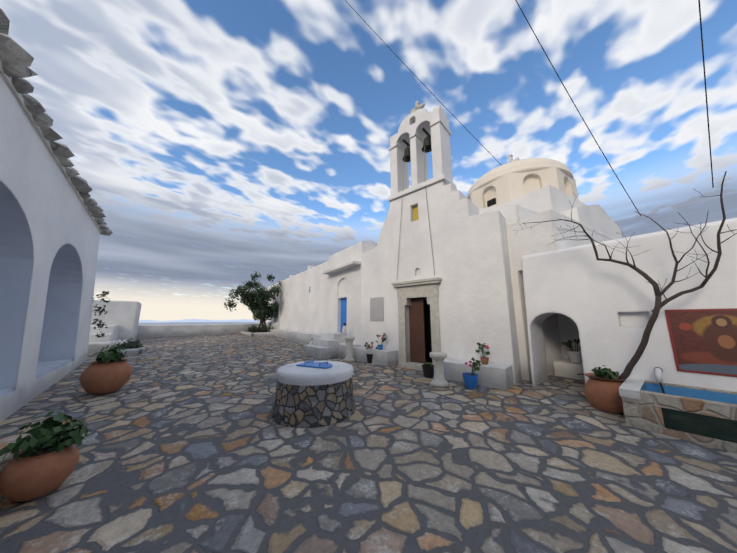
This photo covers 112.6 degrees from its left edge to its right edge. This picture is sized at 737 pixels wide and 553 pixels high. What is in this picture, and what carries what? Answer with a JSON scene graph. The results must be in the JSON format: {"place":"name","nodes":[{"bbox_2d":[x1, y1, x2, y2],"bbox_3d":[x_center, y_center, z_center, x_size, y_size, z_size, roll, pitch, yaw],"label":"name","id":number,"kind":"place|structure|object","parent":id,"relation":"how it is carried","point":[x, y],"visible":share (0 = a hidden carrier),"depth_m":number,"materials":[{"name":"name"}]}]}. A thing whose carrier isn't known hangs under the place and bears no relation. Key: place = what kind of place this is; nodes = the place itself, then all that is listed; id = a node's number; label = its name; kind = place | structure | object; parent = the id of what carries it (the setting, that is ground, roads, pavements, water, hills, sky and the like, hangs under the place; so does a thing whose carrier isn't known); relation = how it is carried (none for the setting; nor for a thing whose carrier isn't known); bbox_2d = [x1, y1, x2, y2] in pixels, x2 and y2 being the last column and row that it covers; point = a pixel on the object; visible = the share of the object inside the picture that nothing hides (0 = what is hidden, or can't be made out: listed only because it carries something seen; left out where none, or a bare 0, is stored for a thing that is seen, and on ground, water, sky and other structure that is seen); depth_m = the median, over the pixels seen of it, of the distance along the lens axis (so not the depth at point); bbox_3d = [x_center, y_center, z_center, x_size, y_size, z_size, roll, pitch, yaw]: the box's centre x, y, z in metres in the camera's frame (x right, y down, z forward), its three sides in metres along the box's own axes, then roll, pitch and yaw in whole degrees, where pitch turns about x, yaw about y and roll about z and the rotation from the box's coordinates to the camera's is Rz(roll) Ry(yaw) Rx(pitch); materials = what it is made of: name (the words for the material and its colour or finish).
{"place":"outdoors","nodes":[
{"label":"outdoors","id":0,"kind":"place"},
{"bbox_2d":[138,322,255,324],"bbox_3d":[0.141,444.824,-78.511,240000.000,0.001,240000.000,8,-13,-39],"label":"sea","id":1,"kind":"structure","parent":0,"point":[197,323],"depth_m":30604.21,"materials":[{"name":"blue liquid"}]},
{"bbox_2d":[139,319,259,322],"bbox_3d":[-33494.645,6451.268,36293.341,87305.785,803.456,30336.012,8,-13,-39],"label":"distant terrain islands","id":2,"kind":"object","parent":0,"point":[192,320],"visible":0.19,"depth_m":48299.63,"materials":[{"name":"blue"}]},
{"bbox_2d":[0,333,736,552],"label":"courtyard paving","id":3,"kind":"structure","parent":0,"point":[188,445],"depth_m":2.60,"materials":[{"name":"stone"}]},
{"bbox_2d":[0,439,28,499],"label":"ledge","id":4,"kind":"object","parent":3,"relation":"on","point":[6,461],"depth_m":2.27,"materials":[{"name":"stone"}]},
{"bbox_2d":[0,411,87,501],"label":"terracotta jar","id":5,"kind":"object","parent":3,"relation":"on","point":[45,462],"visible":1,"depth_m":2.25,"materials":[{"name":"brown ceramic"}]},
{"bbox_2d":[0,8,112,422],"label":"arcaded building","id":6,"kind":"structure","parent":3,"relation":"on","point":[53,227],"depth_m":4.40,"materials":[{"name":"paint"}]},
{"bbox_2d":[80,347,131,394],"bbox_3d":[-5.427,1.937,5.124,0.750,0.913,0.750,8,-13,-39],"label":"terracotta jar","id":7,"kind":"object","parent":3,"relation":"on","point":[108,371],"visible":1,"depth_m":4.93,"materials":[{"name":"brown ceramic"}]},
{"bbox_2d":[92,291,143,349],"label":"planter shrubs","id":8,"kind":"object","parent":3,"relation":"on","point":[129,343],"visible":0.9,"depth_m":8.83,"materials":[{"name":"green plant"}]},
{"bbox_2d":[87,300,272,355],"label":"boundary wall","id":9,"kind":"structure","parent":3,"relation":"on","point":[120,319],"depth_m":12.15,"materials":[{"name":"white paint"}]},
{"bbox_2d":[224,271,281,331],"bbox_3d":[-7.946,1.934,17.345,3.794,4.278,3.710,8,-13,-39],"label":"evergreen tree","id":10,"kind":"object","parent":3,"relation":"on","point":[261,308],"visible":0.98,"depth_m":16.99,"materials":[{"name":"green plant"}]},
{"bbox_2d":[270,360,355,427],"bbox_3d":[-0.930,1.952,4.306,1.440,0.875,1.440,8,-13,-39],"label":"stone well","id":11,"kind":"object","parent":3,"relation":"on","point":[312,394],"visible":0.96,"depth_m":3.76,"materials":[{"name":"grey stone"}]},
{"bbox_2d":[256,241,375,358],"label":"building wall cells","id":12,"kind":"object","parent":3,"relation":"on","point":[320,304],"visible":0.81,"depth_m":11.51,"materials":[{"name":"white paint"}]},
{"bbox_2d":[340,323,346,333],"bbox_3d":[-0.966,1.993,9.456,0.286,0.465,0.284,2,-10,-9],"label":"cat","id":13,"kind":"object","parent":12,"relation":"on","point":[344,329],"visible":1,"depth_m":9.36,"materials":[{"name":"white fur"}]},
{"bbox_2d":[344,337,354,361],"bbox_3d":[-0.637,2.431,8.232,0.360,0.780,0.355,8,-13,-39],"label":"stone pedestal","id":14,"kind":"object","parent":3,"relation":"on","point":[349,349],"depth_m":8.13,"materials":[{"name":"stone"}]},
{"bbox_2d":[364,342,377,362],"bbox_3d":[0.076,2.465,7.992,0.375,0.652,0.466,8,-13,-39],"label":"black pot","id":15,"kind":"object","parent":3,"relation":"on","point":[369,358],"visible":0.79,"depth_m":7.87,"materials":[{"name":"black plastic"}]},
{"bbox_2d":[422,362,433,377],"bbox_3d":[1.530,2.380,6.276,0.330,0.361,0.330,8,-13,-39],"label":"black pot","id":16,"kind":"object","parent":3,"relation":"on","point":[428,369],"visible":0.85,"depth_m":6.16,"materials":[{"name":"black plastic"}]},
{"bbox_2d":[429,352,448,387],"bbox_3d":[1.611,2.116,5.629,0.410,0.710,0.410,8,-13,-39],"label":"stone pedestal","id":17,"kind":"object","parent":3,"relation":"on","point":[439,380],"depth_m":5.52,"materials":[{"name":"stone"}]},
{"bbox_2d":[462,357,480,388],"bbox_3d":[2.298,2.132,5.436,0.415,0.628,0.390,8,-13,-39],"label":"blue pot","id":18,"kind":"object","parent":3,"relation":"on","point":[470,380],"visible":1,"depth_m":5.33,"materials":[{"name":"blue ceramic"}]},
{"bbox_2d":[466,154,621,380],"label":"domed church building","id":19,"kind":"structure","parent":3,"relation":"on","point":[527,191],"depth_m":7.03,"materials":[{"name":"white paint"}]},
{"bbox_2d":[345,0,713,215],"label":"overhead wires","id":20,"kind":"object","parent":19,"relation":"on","point":[578,110],"visible":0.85,"depth_m":7.28,"materials":[{"name":"black metal"}]},
{"bbox_2d":[584,365,625,413],"bbox_3d":[4.157,1.929,4.300,0.620,0.730,0.620,8,-13,-39],"label":"potted plant","id":21,"kind":"object","parent":3,"relation":"on","point":[601,388],"visible":0.81,"depth_m":4.16,"materials":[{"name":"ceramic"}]},
{"bbox_2d":[513,171,736,382],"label":"bare fig tree","id":22,"kind":"object","parent":21,"relation":"in","point":[637,355],"visible":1,"depth_m":3.98,"materials":[{"name":"grey plant"}]},
{"bbox_2d":[521,218,736,391],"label":"wall","id":23,"kind":"structure","parent":3,"relation":"on","point":[601,310],"depth_m":4.49,"materials":[{"name":"white paint"}]},
{"bbox_2d":[562,339,582,362],"bbox_3d":[5.306,1.903,6.325,0.331,0.606,0.521,8,-13,-39],"label":"potted plant","id":24,"kind":"object","parent":23,"relation":"on","point":[575,355],"visible":0.94,"depth_m":6.26,"materials":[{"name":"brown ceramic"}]},
{"bbox_2d":[619,367,736,452],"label":"water trough","id":25,"kind":"object","parent":3,"relation":"on","point":[704,416],"visible":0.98,"depth_m":3.38,"materials":[{"name":"stone"}]},
{"bbox_2d":[0,0,736,320],"label":"sky","id":26,"kind":"structure","parent":0,"point":[218,143],"materials":[{"name":"blue"}]},
{"bbox_2d":[353,101,521,390],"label":"church facade","id":27,"kind":"structure","parent":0,"point":[435,270],"depth_m":7.54,"materials":[{"name":"white paint"}]},
{"bbox_2d":[376,333,385,349],"bbox_3d":[0.385,2.113,8.022,0.455,0.533,0.239,3,-10,-16],"label":"potted plant","id":28,"kind":"object","parent":27,"relation":"on","point":[380,347],"visible":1,"depth_m":8.01,"materials":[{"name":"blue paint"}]},
{"bbox_2d":[475,342,489,364],"bbox_3d":[2.721,1.830,5.869,0.323,0.502,0.363,-5,-11,26],"label":"potted flower","id":29,"kind":"object","parent":27,"relation":"on","point":[484,360],"visible":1,"depth_m":5.81,"materials":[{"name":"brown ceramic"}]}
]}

